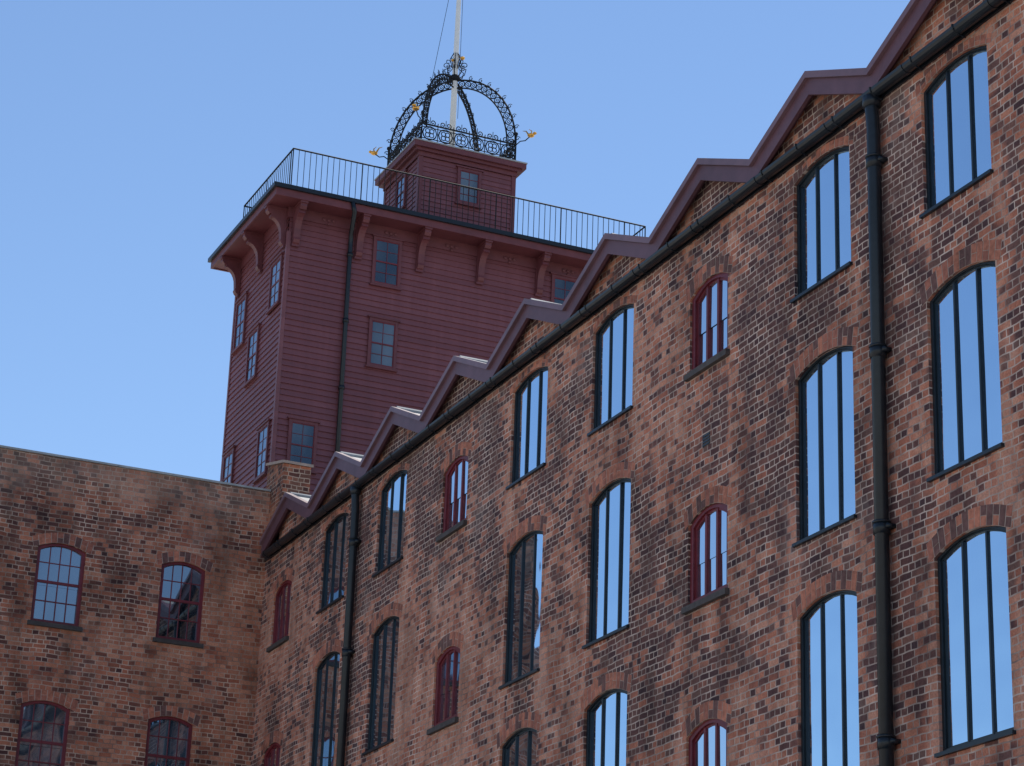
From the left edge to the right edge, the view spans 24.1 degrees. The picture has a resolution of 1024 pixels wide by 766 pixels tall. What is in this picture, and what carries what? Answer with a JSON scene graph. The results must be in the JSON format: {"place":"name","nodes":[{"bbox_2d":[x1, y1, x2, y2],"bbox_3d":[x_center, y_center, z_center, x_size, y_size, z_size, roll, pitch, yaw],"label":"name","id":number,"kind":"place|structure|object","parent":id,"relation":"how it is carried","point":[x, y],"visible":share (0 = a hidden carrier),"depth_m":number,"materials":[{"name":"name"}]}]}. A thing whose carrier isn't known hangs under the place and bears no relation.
{"place":"outdoors","nodes":[
{"label":"outdoors","id":0,"kind":"place"},
{"bbox_2d":[0,445,270,765],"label":"brick wing","id":1,"kind":"structure","parent":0,"point":[131,599],"depth_m":50.41,"materials":[{"name":"brown brick"}]},
{"bbox_2d":[15,701,69,765],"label":"sash window","id":2,"kind":"structure","parent":1,"relation":"in","point":[45,724],"depth_m":48.98,"materials":[{"name":"glass"}]},
{"bbox_2d":[27,544,85,631],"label":"sash window","id":3,"kind":"structure","parent":1,"relation":"in","point":[60,567],"depth_m":50.06,"materials":[{"name":"glass"}]},
{"bbox_2d":[144,716,192,765],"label":"sash window","id":4,"kind":"structure","parent":1,"relation":"in","point":[168,739],"depth_m":50.03,"materials":[{"name":"glass"}]},
{"bbox_2d":[152,562,204,648],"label":"sash window","id":5,"kind":"structure","parent":1,"relation":"in","point":[181,583],"depth_m":51.06,"materials":[{"name":"glass"}]},
{"bbox_2d":[208,0,645,494],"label":"timber tower","id":6,"kind":"structure","parent":0,"point":[354,320],"depth_m":61.33,"materials":[{"name":"paint"}]},
{"bbox_2d":[221,445,236,482],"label":"tower window","id":7,"kind":"structure","parent":6,"relation":"in","point":[228,457],"depth_m":61.61,"materials":[{"name":"glass"}]},
{"bbox_2d":[231,291,248,354],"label":"tower window","id":8,"kind":"structure","parent":6,"relation":"in","point":[241,304],"depth_m":62.98,"materials":[{"name":"glass"}]},
{"bbox_2d":[242,323,261,387],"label":"tower window","id":9,"kind":"structure","parent":6,"relation":"in","point":[253,335],"depth_m":61.40,"materials":[{"name":"glass"}]},
{"bbox_2d":[252,418,271,483],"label":"tower window","id":10,"kind":"structure","parent":6,"relation":"in","point":[263,433],"depth_m":59.08,"materials":[{"name":"glass"}]},
{"bbox_2d":[265,251,284,314],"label":"tower window","id":11,"kind":"structure","parent":6,"relation":"in","point":[276,265],"depth_m":60.61,"materials":[{"name":"glass"}]},
{"bbox_2d":[286,416,320,474],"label":"tower window","id":12,"kind":"structure","parent":6,"relation":"in","point":[302,433],"depth_m":58.80,"materials":[{"name":"glass"}]},
{"bbox_2d":[365,315,400,372],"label":"tower window","id":13,"kind":"structure","parent":6,"relation":"in","point":[382,332],"depth_m":60.57,"materials":[{"name":"glass"}]},
{"bbox_2d":[369,234,404,290],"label":"tower window","id":14,"kind":"structure","parent":6,"relation":"in","point":[387,251],"depth_m":61.35,"materials":[{"name":"glass"}]},
{"bbox_2d":[550,272,577,303],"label":"tower window","id":15,"kind":"structure","parent":6,"relation":"in","point":[561,284],"depth_m":63.30,"materials":[{"name":"glass"}]},
{"bbox_2d":[0,0,909,480],"label":"sky","id":16,"kind":"structure","parent":0,"point":[136,136],"materials":[{"name":"blue"}]},
{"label":"rear walls","id":17,"kind":"object","parent":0,"visible":0},
{"bbox_2d":[266,460,313,541],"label":"corner pier","id":18,"kind":"structure","parent":17,"relation":"on","point":[284,476],"depth_m":52.13,"materials":[{"name":"brick"}]},
{"label":"ground","id":19,"kind":"structure","parent":0,"visible":0},
{"bbox_2d":[250,0,1023,765],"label":"front wall","id":20,"kind":"structure","parent":19,"relation":"on","point":[738,650],"depth_m":33.34,"materials":[{"name":"brick"}]},
{"bbox_2d":[264,742,280,765],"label":"window","id":21,"kind":"structure","parent":20,"relation":"attached to","point":[272,756],"depth_m":49.46,"materials":[{"name":"paint"}]},
{"bbox_2d":[266,580,291,652],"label":"window","id":22,"kind":"structure","parent":20,"relation":"attached to","point":[281,619],"depth_m":50.55,"materials":[{"name":"paint"}]},
{"bbox_2d":[311,652,339,765],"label":"tall window","id":23,"kind":"structure","parent":20,"relation":"attached to","point":[324,727],"depth_m":46.97,"materials":[{"name":"glass"}]},
{"bbox_2d":[316,513,348,614],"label":"tall window","id":24,"kind":"structure","parent":20,"relation":"attached to","point":[334,563],"depth_m":48.03,"materials":[{"name":"glass"}]},
{"bbox_2d":[336,486,360,765],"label":"downpipe","id":25,"kind":"object","parent":20,"relation":"attached to","point":[348,652],"visible":1,"depth_m":45.93,"materials":[{"name":"black metal"}]},
{"bbox_2d":[361,616,399,755],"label":"tall window","id":26,"kind":"structure","parent":20,"relation":"attached to","point":[383,687],"depth_m":44.26,"materials":[{"name":"glass"}]},
{"bbox_2d":[371,470,406,577],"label":"tall window","id":27,"kind":"structure","parent":20,"relation":"attached to","point":[392,521],"depth_m":45.35,"materials":[{"name":"glass"}]},
{"bbox_2d":[427,646,459,734],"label":"window","id":28,"kind":"structure","parent":20,"relation":"attached to","point":[447,681],"depth_m":41.30,"materials":[{"name":"paint"}]},
{"bbox_2d":[436,455,468,542],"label":"window","id":29,"kind":"structure","parent":20,"relation":"attached to","point":[456,480],"depth_m":42.52,"materials":[{"name":"paint"}]},
{"bbox_2d":[290,233,614,500],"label":"roof slates","id":30,"kind":"object","parent":20,"relation":"on","point":[306,497],"visible":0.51,"depth_m":45.78,"materials":[{"name":"grey stone"}]},
{"bbox_2d":[502,728,536,765],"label":"tall window","id":31,"kind":"structure","parent":20,"relation":"attached to","point":[519,748],"depth_m":38.04,"materials":[{"name":"glass"}]},
{"bbox_2d":[498,531,542,689],"bbox_3d":[0.200,3.614,38.764,0.165,2.455,1.500,11,-22,-22],"label":"tall window","id":32,"kind":"structure","parent":20,"relation":"attached to","point":[523,611],"depth_m":38.90,"materials":[{"name":"glass"}]},
{"bbox_2d":[505,367,547,489],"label":"tall window","id":33,"kind":"structure","parent":20,"relation":"attached to","point":[529,438],"depth_m":39.99,"materials":[{"name":"glass"}]},
{"bbox_2d":[259,0,937,556],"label":"bargeboards","id":34,"kind":"object","parent":20,"relation":"attached to","point":[853,80],"visible":0.94,"depth_m":36.91,"materials":[{"name":"brown wood"}]},
{"bbox_2d":[582,478,630,648],"bbox_3d":[1.479,2.662,36.097,0.165,2.455,1.500,11,-22,-22],"label":"tall window","id":35,"kind":"structure","parent":20,"relation":"attached to","point":[609,572],"depth_m":36.22,"materials":[{"name":"glass"}]},
{"bbox_2d":[586,689,626,765],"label":"tall window","id":36,"kind":"structure","parent":20,"relation":"attached to","point":[606,728],"depth_m":35.29,"materials":[{"name":"glass"}]},
{"bbox_2d":[587,304,633,436],"bbox_3d":[1.585,-0.259,37.191,0.165,1.875,1.500,11,-22,-22],"label":"tall window","id":37,"kind":"structure","parent":20,"relation":"attached to","point":[613,370],"depth_m":37.31,"materials":[{"name":"glass"}]},
{"bbox_2d":[273,0,983,542],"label":"roof gables","id":38,"kind":"object","parent":20,"relation":"attached to","point":[939,20],"visible":0.19,"depth_m":35.31,"materials":[{"name":"brown brick"}]},
{"bbox_2d":[261,33,1012,756],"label":"window arches","id":39,"kind":"structure","parent":20,"relation":"attached to","point":[969,519],"depth_m":32.68,"materials":[{"name":"orange brick"}]},
{"bbox_2d":[261,0,1013,561],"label":"gutter","id":40,"kind":"object","parent":20,"relation":"attached to","point":[935,48],"visible":1,"depth_m":35.40,"materials":[{"name":"black paint"}]},
{"bbox_2d":[681,503,728,614],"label":"window","id":41,"kind":"structure","parent":20,"relation":"attached to","point":[708,542],"depth_m":33.28,"materials":[{"name":"glass"}]},
{"bbox_2d":[702,431,709,447],"bbox_3d":[2.741,0.798,33.801,0.022,0.190,0.220,11,-22,-22],"label":"air vent","id":42,"kind":"object","parent":20,"relation":"attached to","point":[706,440],"visible":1,"depth_m":33.80,"materials":[{"name":"metal"}]},
{"bbox_2d":[683,273,729,381],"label":"window","id":43,"kind":"structure","parent":20,"relation":"attached to","point":[709,311],"depth_m":34.49,"materials":[{"name":"glass"}]},
{"bbox_2d":[689,719,726,765],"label":"window","id":44,"kind":"structure","parent":20,"relation":"attached to","point":[708,743],"depth_m":32.32,"materials":[{"name":"glass"}]},
{"bbox_2d":[790,146,852,303],"bbox_3d":[4.142,-2.163,31.857,0.165,1.875,1.500,11,-22,-22],"label":"tall window","id":45,"kind":"structure","parent":20,"relation":"attached to","point":[823,227],"depth_m":31.95,"materials":[{"name":"glass"}]},
{"bbox_2d":[792,346,856,547],"bbox_3d":[4.035,0.757,30.763,0.165,2.455,1.500,11,-22,-22],"label":"tall window","id":46,"kind":"structure","parent":20,"relation":"attached to","point":[826,451],"depth_m":30.86,"materials":[{"name":"glass"}]},
{"bbox_2d":[800,590,859,765],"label":"tall window","id":47,"kind":"structure","parent":20,"relation":"attached to","point":[829,686],"depth_m":29.76,"materials":[{"name":"glass"}]},
{"bbox_2d":[862,93,900,765],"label":"downpipe","id":48,"kind":"object","parent":20,"relation":"attached to","point":[883,525],"visible":1,"depth_m":29.23,"materials":[{"name":"black metal"}]},
{"bbox_2d":[919,45,993,218],"bbox_3d":[5.420,-3.115,29.190,0.165,1.875,1.500,11,-22,-22],"label":"tall window","id":49,"kind":"structure","parent":20,"relation":"attached to","point":[957,130],"depth_m":29.28,"materials":[{"name":"glass"}]},
{"bbox_2d":[926,261,1004,482],"bbox_3d":[5.314,-0.195,28.096,0.165,2.455,1.500,11,-22,-22],"label":"tall window","id":50,"kind":"structure","parent":20,"relation":"attached to","point":[967,422],"depth_m":28.18,"materials":[{"name":"glass"}]},
{"bbox_2d":[934,526,1015,757],"bbox_3d":[5.203,2.856,26.954,0.165,2.495,1.500,11,-22,-22],"label":"tall window","id":51,"kind":"structure","parent":20,"relation":"attached to","point":[976,670],"depth_m":27.03,"materials":[{"name":"glass"}]}
]}

